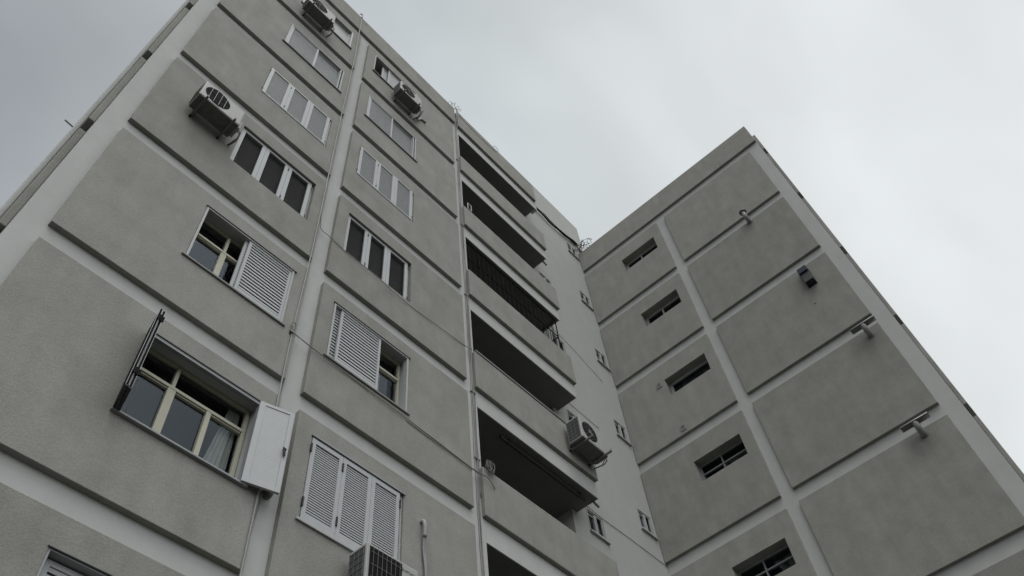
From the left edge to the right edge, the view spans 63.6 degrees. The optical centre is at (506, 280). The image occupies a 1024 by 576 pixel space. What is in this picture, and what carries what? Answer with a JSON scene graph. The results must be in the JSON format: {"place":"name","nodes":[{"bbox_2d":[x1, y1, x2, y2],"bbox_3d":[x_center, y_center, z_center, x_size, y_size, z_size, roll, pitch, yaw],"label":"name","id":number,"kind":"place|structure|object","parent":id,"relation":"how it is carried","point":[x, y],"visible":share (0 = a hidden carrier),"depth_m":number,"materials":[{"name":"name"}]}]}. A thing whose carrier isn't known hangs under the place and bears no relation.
{"place":"outdoors","nodes":[
{"label":"outdoors","id":0,"kind":"place"},
{"bbox_2d":[0,0,1023,472],"label":"sky","id":1,"kind":"structure","parent":0,"point":[900,123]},
{"label":"ground","id":2,"kind":"structure","parent":0,"visible":0},
{"bbox_2d":[0,0,1023,575],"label":"apartment building","id":3,"kind":"structure","parent":2,"relation":"on","point":[744,398],"depth_m":14.60,"materials":[{"name":"grey paint"}]},
{"bbox_2d":[36,543,117,575],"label":"window","id":4,"kind":"structure","parent":3,"relation":"in","point":[54,563],"depth_m":6.87,"materials":[{"name":"grey metal"}]},
{"bbox_2d":[109,308,294,494],"bbox_3d":[-3.341,1.444,9.081,0.636,1.335,2.056,-34,-60,16],"label":"window","id":5,"kind":"structure","parent":3,"relation":"in","point":[264,459],"depth_m":9.29,"materials":[{"name":"grey metal"}]},
{"bbox_2d":[188,81,244,145],"bbox_3d":[-4.521,-2.634,13.018,0.472,0.575,0.890,-38,-61,19],"label":"air conditioner","id":6,"kind":"object","parent":3,"relation":"attached to","point":[211,104],"visible":1,"depth_m":12.84,"materials":[{"name":"paint"}]},
{"bbox_2d":[181,204,297,326],"bbox_3d":[-3.776,-0.109,11.479,0.450,1.328,1.660,-38,-61,19],"label":"window","id":7,"kind":"structure","parent":3,"relation":"in","point":[260,277],"depth_m":11.59,"materials":[{"name":"white paint"}]},
{"bbox_2d":[261,490,273,499],"bbox_3d":[-2.634,2.345,9.144,0.099,0.130,0.130,-38,-61,19],"label":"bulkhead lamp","id":8,"kind":"object","parent":3,"relation":"attached to","point":[266,495],"visible":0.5,"depth_m":9.10,"materials":[{"name":"metal"}]},
{"bbox_2d":[230,126,314,217],"bbox_3d":[-3.903,-1.773,13.804,0.122,1.282,1.575,-38,-61,19],"label":"window","id":9,"kind":"structure","parent":3,"relation":"in","point":[251,153],"depth_m":13.90,"materials":[{"name":"white paint"}]},
{"bbox_2d":[289,322,295,333],"bbox_3d":[-2.938,0.646,11.335,0.057,0.203,0.088,-38,-61,19],"label":"cable insulator","id":10,"kind":"object","parent":3,"relation":"attached to","point":[291,330],"visible":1,"depth_m":11.28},
{"bbox_2d":[261,68,330,145],"bbox_3d":[-4.109,-3.375,16.167,0.158,1.246,1.567,-38,-61,19],"label":"window","id":11,"kind":"structure","parent":3,"relation":"in","point":[276,87],"depth_m":16.16,"materials":[{"name":"white paint"}]},
{"bbox_2d":[239,18,361,575],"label":"conduit","id":12,"kind":"object","parent":3,"relation":"attached to","point":[246,546],"visible":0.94,"depth_m":11.72,"materials":[{"name":"grey plastic"}]},
{"bbox_2d":[250,70,353,536],"bbox_3d":[-3.071,-0.311,13.034,0.058,18.400,0.026,26,-62,-21],"label":"conduit","id":13,"kind":"object","parent":3,"relation":"attached to","point":[280,395],"visible":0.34,"depth_m":9.08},
{"bbox_2d":[282,24,343,92],"bbox_3d":[-4.324,-4.978,18.560,0.165,1.286,1.660,-38,-61,19],"label":"window","id":14,"kind":"structure","parent":3,"relation":"in","point":[323,65],"depth_m":18.67,"materials":[{"name":"white paint"}]},
{"bbox_2d":[302,0,335,36],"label":"air conditioner","id":15,"kind":"object","parent":3,"relation":"attached to","point":[321,14],"visible":1,"depth_m":19.71,"materials":[{"name":"paint"}]},
{"bbox_2d":[301,0,353,48],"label":"window","id":16,"kind":"structure","parent":3,"relation":"in","point":[341,31],"depth_m":21.43,"materials":[{"name":"white paint"}]},
{"bbox_2d":[295,434,405,560],"bbox_3d":[-1.879,2.791,10.115,0.165,1.347,1.670,-38,-61,19],"label":"window","id":17,"kind":"structure","parent":3,"relation":"in","point":[346,504],"depth_m":10.12,"materials":[{"name":"white paint"}]},
{"bbox_2d":[323,301,410,415],"bbox_3d":[-2.197,1.266,12.547,0.420,1.328,1.670,-38,-61,19],"label":"window","id":18,"kind":"structure","parent":3,"relation":"in","point":[353,345],"depth_m":12.51,"materials":[{"name":"white paint"}]},
{"bbox_2d":[343,213,410,299],"bbox_3d":[-2.336,-0.389,14.877,0.122,1.282,1.585,-38,-61,19],"label":"window","id":19,"kind":"structure","parent":3,"relation":"in","point":[361,243],"depth_m":14.98,"materials":[{"name":"white paint"}]},
{"bbox_2d":[348,542,417,575],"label":"air conditioner","id":20,"kind":"object","parent":3,"relation":"attached to","point":[367,559],"visible":1,"depth_m":9.18,"materials":[{"name":"paint"}]},
{"bbox_2d":[356,147,412,220],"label":"window","id":21,"kind":"structure","parent":3,"relation":"in","point":[373,172],"depth_m":17.23,"materials":[{"name":"white paint"}]},
{"bbox_2d":[364,95,417,162],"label":"window","id":22,"kind":"structure","parent":3,"relation":"in","point":[385,122],"depth_m":19.75,"materials":[{"name":"white paint"}]},
{"bbox_2d":[293,333,494,488],"bbox_3d":[-1.546,1.973,12.111,0.058,0.274,4.124,-38,-61,19],"label":"wall cable","id":23,"kind":"object","parent":3,"relation":"attached to","point":[392,407],"depth_m":12.04,"materials":[{"name":"black rubber"}]},
{"bbox_2d":[372,55,416,94],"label":"window","id":24,"kind":"structure","parent":3,"relation":"in","point":[387,75],"depth_m":22.26,"materials":[{"name":"white paint"}]},
{"bbox_2d":[320,212,472,350],"bbox_3d":[-1.885,0.136,14.739,0.076,0.696,3.798,-38,-61,19],"label":"hanging cable","id":25,"kind":"object","parent":3,"relation":"hanging from","point":[385,284],"visible":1,"depth_m":14.27,"materials":[{"name":"black rubber"}]},
{"bbox_2d":[393,81,421,118],"bbox_3d":[-2.512,-4.655,21.286,0.443,0.575,0.890,-38,-61,19],"label":"air conditioner","id":26,"kind":"object","parent":3,"relation":"attached to","point":[407,97],"visible":1,"depth_m":21.09,"materials":[{"name":"paint"}]},
{"bbox_2d":[416,110,426,122],"bbox_3d":[-2.229,-4.237,21.516,0.231,0.578,0.539,-7,-56,0],"label":"drain pipe","id":27,"kind":"object","parent":3,"relation":"attached to","point":[419,115],"visible":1,"depth_m":21.25,"materials":[{"name":"grey plastic"}]},
{"bbox_2d":[420,519,427,575],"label":"refrigerant line","id":28,"kind":"object","parent":3,"relation":"attached to","point":[423,522],"visible":1,"depth_m":10.63,"materials":[{"name":"grey plastic"}]},
{"bbox_2d":[407,421,484,476],"bbox_3d":[-0.909,2.567,12.525,0.027,0.082,1.651,-39,-61,19],"label":"wall cable","id":29,"kind":"object","parent":3,"relation":"attached to","point":[445,449],"depth_m":12.51,"materials":[{"name":"black rubber"}]},
{"bbox_2d":[456,123,480,494],"bbox_3d":[-0.947,-0.947,18.891,0.113,15.120,0.055,-38,-61,19],"label":"riser cable","id":30,"kind":"object","parent":3,"relation":"attached to","point":[467,300],"visible":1,"depth_m":16.73,"materials":[{"name":"black rubber"}]},
{"bbox_2d":[455,107,482,575],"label":"riser cable","id":31,"kind":"object","parent":3,"relation":"attached to","point":[471,392],"visible":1,"depth_m":13.75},
{"bbox_2d":[456,119,481,497],"bbox_3d":[-0.928,-0.914,18.854,0.109,15.120,0.053,-38,-61,19],"label":"riser cable","id":32,"kind":"object","parent":3,"relation":"attached to","point":[468,304],"visible":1,"depth_m":16.79,"materials":[{"name":"black rubber"}]},
{"bbox_2d":[455,116,483,575],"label":"riser cable","id":33,"kind":"object","parent":3,"relation":"attached to","point":[471,370],"visible":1,"depth_m":14.76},
{"bbox_2d":[456,109,482,565],"bbox_3d":[-0.615,1.630,14.998,0.109,24.780,0.054,-38,-61,19],"label":"riser cable","id":34,"kind":"object","parent":3,"relation":"attached to","point":[470,372],"visible":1,"depth_m":14.75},
{"bbox_2d":[457,113,484,575],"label":"riser cable","id":35,"kind":"object","parent":3,"relation":"attached to","point":[475,428],"visible":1,"depth_m":12.92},
{"bbox_2d":[485,459,494,475],"bbox_3d":[-0.256,2.977,13.177,0.052,0.287,0.220,-38,-61,19],"label":"wire coil","id":36,"kind":"object","parent":3,"relation":"hanging from","point":[490,466],"visible":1,"depth_m":13.16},
{"bbox_2d":[538,270,551,285],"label":"window","id":37,"kind":"structure","parent":3,"relation":"in","point":[540,273],"depth_m":23.87,"materials":[{"name":"white paint"}]},
{"bbox_2d":[536,207,576,243],"bbox_3d":[1.520,-2.035,27.998,0.039,0.310,2.881,-38,-61,19],"label":"roof cable","id":38,"kind":"object","parent":3,"relation":"attached to","point":[557,227],"visible":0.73,"depth_m":28.05,"materials":[{"name":"black metal"}]},
{"bbox_2d":[551,332,566,353],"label":"window","id":39,"kind":"structure","parent":3,"relation":"in","point":[557,341],"depth_m":21.40,"materials":[{"name":"white paint"}]},
{"bbox_2d":[566,408,575,420],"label":"window","id":40,"kind":"structure","parent":3,"relation":"in","point":[569,414],"depth_m":19.01,"materials":[{"name":"white paint"}]},
{"bbox_2d":[566,242,579,260],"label":"window","id":41,"kind":"structure","parent":3,"relation":"in","point":[571,249],"depth_m":28.09,"materials":[{"name":"white paint"}]},
{"bbox_2d":[575,238,591,251],"bbox_3d":[2.639,-1.205,28.463,0.792,0.367,0.341,-38,-61,19],"label":"cable tangle","id":42,"kind":"object","parent":3,"relation":"attached to","point":[584,244],"visible":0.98,"depth_m":28.42,"materials":[{"name":"black metal"}]},
{"bbox_2d":[579,290,594,310],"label":"window","id":43,"kind":"structure","parent":3,"relation":"in","point":[584,296],"depth_m":25.72,"materials":[{"name":"white paint"}]},
{"bbox_2d":[566,415,611,468],"bbox_3d":[1.665,3.196,16.425,0.582,0.645,0.970,-38,-61,19],"label":"air conditioner","id":44,"kind":"object","parent":3,"relation":"attached to","point":[585,439],"visible":1,"depth_m":16.23,"materials":[{"name":"paint"}]},
{"bbox_2d":[586,507,610,544],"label":"window","id":45,"kind":"structure","parent":3,"relation":"in","point":[594,518],"depth_m":16.51,"materials":[{"name":"white paint"}]},
{"bbox_2d":[594,347,610,371],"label":"window","id":46,"kind":"structure","parent":3,"relation":"in","point":[597,352],"depth_m":23.32,"materials":[{"name":"white paint"}]},
{"bbox_2d":[613,418,632,446],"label":"window","id":47,"kind":"structure","parent":3,"relation":"in","point":[616,424],"depth_m":20.92,"materials":[{"name":"white paint"}]},
{"bbox_2d":[587,506,666,566],"bbox_3d":[2.537,5.354,17.256,0.012,0.052,2.851,-38,-61,19],"label":"wall cable","id":48,"kind":"object","parent":3,"relation":"attached to","point":[625,535],"depth_m":17.23,"materials":[{"name":"black rubber"}]},
{"bbox_2d":[626,243,656,268],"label":"window","id":49,"kind":"structure","parent":3,"relation":"in","point":[641,255],"depth_m":26.18,"materials":[{"name":"white paint"}]},
{"bbox_2d":[636,507,658,540],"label":"window","id":50,"kind":"structure","parent":3,"relation":"in","point":[643,517],"depth_m":18.52,"materials":[{"name":"white paint"}]},
{"bbox_2d":[646,295,679,324],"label":"window","id":51,"kind":"structure","parent":3,"relation":"in","point":[675,299],"depth_m":23.77,"materials":[{"name":"white paint"}]},
{"bbox_2d":[670,360,710,393],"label":"window","id":52,"kind":"structure","parent":3,"relation":"in","point":[703,370],"depth_m":21.40,"materials":[{"name":"white paint"}]},
{"bbox_2d":[700,441,746,479],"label":"window","id":53,"kind":"structure","parent":3,"relation":"in","point":[724,463],"depth_m":18.91,"materials":[{"name":"grey metal"}]},
{"bbox_2d":[739,209,751,223],"bbox_3d":[6.697,-1.782,23.081,0.209,0.390,0.344,-38,-61,19],"label":"flue pipe","id":54,"kind":"object","parent":3,"relation":"attached to","point":[742,212],"visible":1,"depth_m":23.01,"materials":[{"name":"grey plastic"}]},
{"bbox_2d":[738,545,792,575],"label":"window","id":55,"kind":"structure","parent":3,"relation":"in","point":[763,560],"depth_m":16.48,"materials":[{"name":"grey metal"}]},
{"bbox_2d":[797,265,817,287],"bbox_3d":[7.294,-0.133,20.116,0.240,0.666,0.237,-38,-61,19],"label":"wall lamp","id":56,"kind":"object","parent":3,"relation":"attached to","point":[806,276],"visible":1,"depth_m":19.97,"materials":[{"name":"black plastic"}]},
{"bbox_2d":[850,315,876,337],"bbox_3d":[7.789,1.059,17.862,0.580,0.343,0.307,-38,-61,19],"label":"flue pipe","id":57,"kind":"object","parent":3,"relation":"attached to","point":[864,324],"visible":1,"depth_m":17.86,"materials":[{"name":"grey metal"}]},
{"bbox_2d":[900,412,930,437],"bbox_3d":[7.804,2.784,15.615,0.580,0.343,0.307,-38,-61,19],"label":"flue pipe","id":58,"kind":"object","parent":3,"relation":"attached to","point":[917,426],"visible":1,"depth_m":15.61,"materials":[{"name":"grey metal"}]}
]}

